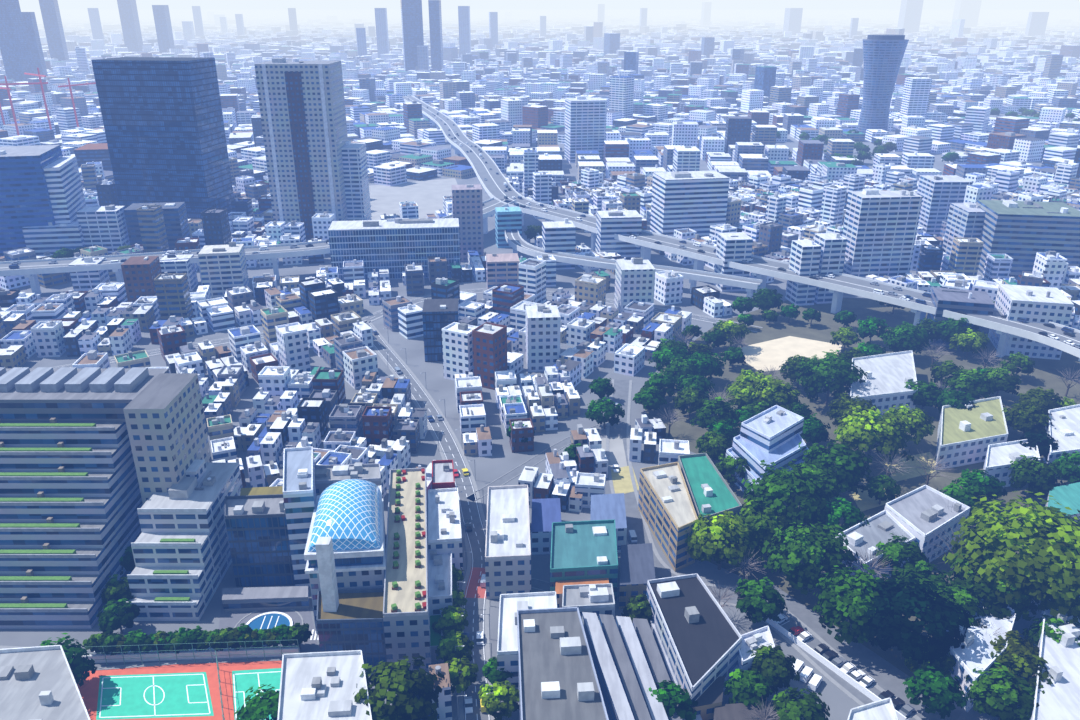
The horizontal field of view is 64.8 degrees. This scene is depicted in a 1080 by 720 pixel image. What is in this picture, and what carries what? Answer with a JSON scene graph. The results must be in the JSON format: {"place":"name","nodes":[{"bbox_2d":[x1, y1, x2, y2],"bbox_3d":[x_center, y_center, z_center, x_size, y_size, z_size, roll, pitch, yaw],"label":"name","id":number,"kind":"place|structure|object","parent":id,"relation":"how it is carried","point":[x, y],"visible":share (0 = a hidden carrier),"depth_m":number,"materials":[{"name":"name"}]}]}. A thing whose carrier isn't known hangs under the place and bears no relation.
{"place":"outdoors","nodes":[
{"label":"outdoors","id":0,"kind":"place"},
{"bbox_2d":[0,10,1079,719],"bbox_3d":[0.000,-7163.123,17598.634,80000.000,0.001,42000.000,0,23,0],"label":"ground","id":1,"kind":"structure","parent":0,"point":[500,460],"depth_m":364.11,"materials":[{"name":"grey asphalt"}]},
{"bbox_2d":[0,197,515,296],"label":"expressway","id":2,"kind":"structure","parent":1,"relation":"on","point":[30,269],"depth_m":488.76,"materials":[{"name":"concrete"}]},
{"bbox_2d":[148,365,689,719],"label":"houses","id":3,"kind":"structure","parent":1,"relation":"on","point":[381,422],"depth_m":309.31,"materials":[{"name":"white concrete"}]},
{"bbox_2d":[0,0,1079,719],"bbox_3d":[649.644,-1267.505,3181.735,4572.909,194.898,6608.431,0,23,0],"label":"city buildings","id":4,"kind":"structure","parent":1,"relation":"on","point":[102,470],"depth_m":249.50,"materials":[{"name":"white concrete"}]},
{"bbox_2d":[0,148,1079,389],"bbox_3d":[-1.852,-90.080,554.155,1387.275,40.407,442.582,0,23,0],"label":"city","id":5,"kind":"object","parent":1,"relation":"on","point":[774,216],"visible":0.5,"depth_m":451.89},
{"bbox_2d":[0,46,1079,186],"bbox_3d":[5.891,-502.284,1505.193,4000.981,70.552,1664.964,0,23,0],"label":"city","id":6,"kind":"object","parent":1,"relation":"on","point":[663,114],"visible":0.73,"depth_m":1131.07},
{"bbox_2d":[0,288,1079,719],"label":"streets","id":7,"kind":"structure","parent":1,"relation":"on","point":[170,684],"depth_m":258.70,"materials":[{"name":"grey asphalt"}]},
{"bbox_2d":[0,17,1079,64],"bbox_3d":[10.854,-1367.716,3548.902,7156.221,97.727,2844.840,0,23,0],"label":"city","id":8,"kind":"object","parent":1,"relation":"on","point":[600,42],"visible":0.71,"depth_m":3046.88},
{"bbox_2d":[9,98,1079,716],"bbox_3d":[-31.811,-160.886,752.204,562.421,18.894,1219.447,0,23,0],"label":"cars","id":9,"kind":"object","parent":1,"relation":"on","point":[905,710],"visible":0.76,"depth_m":224.10,"materials":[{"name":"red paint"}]},
{"bbox_2d":[39,36,1079,719],"bbox_3d":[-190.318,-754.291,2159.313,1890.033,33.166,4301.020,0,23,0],"label":"trees","id":10,"kind":"object","parent":1,"relation":"on","point":[993,574],"visible":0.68,"depth_m":227.03,"materials":[{"name":"green plant"}]},
{"bbox_2d":[505,213,762,298],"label":"highway ramp","id":11,"kind":"structure","parent":1,"relation":"on","point":[516,242],"depth_m":494.51,"materials":[{"name":"concrete"}]},
{"bbox_2d":[402,95,1079,360],"bbox_3d":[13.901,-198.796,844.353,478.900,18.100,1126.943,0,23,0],"label":"expressway","id":12,"kind":"structure","parent":1,"relation":"on","point":[838,285],"depth_m":475.67,"materials":[{"name":"concrete"}]},
{"bbox_2d":[19,0,1079,9],"label":"sky","id":13,"kind":"structure","parent":0,"point":[24,4],"materials":[{"name":"white"}]},
{"bbox_2d":[35,10,1079,33],"bbox_3d":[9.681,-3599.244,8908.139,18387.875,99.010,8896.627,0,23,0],"label":"distant buildings","id":14,"kind":"structure","parent":0,"point":[508,21],"depth_m":7218.05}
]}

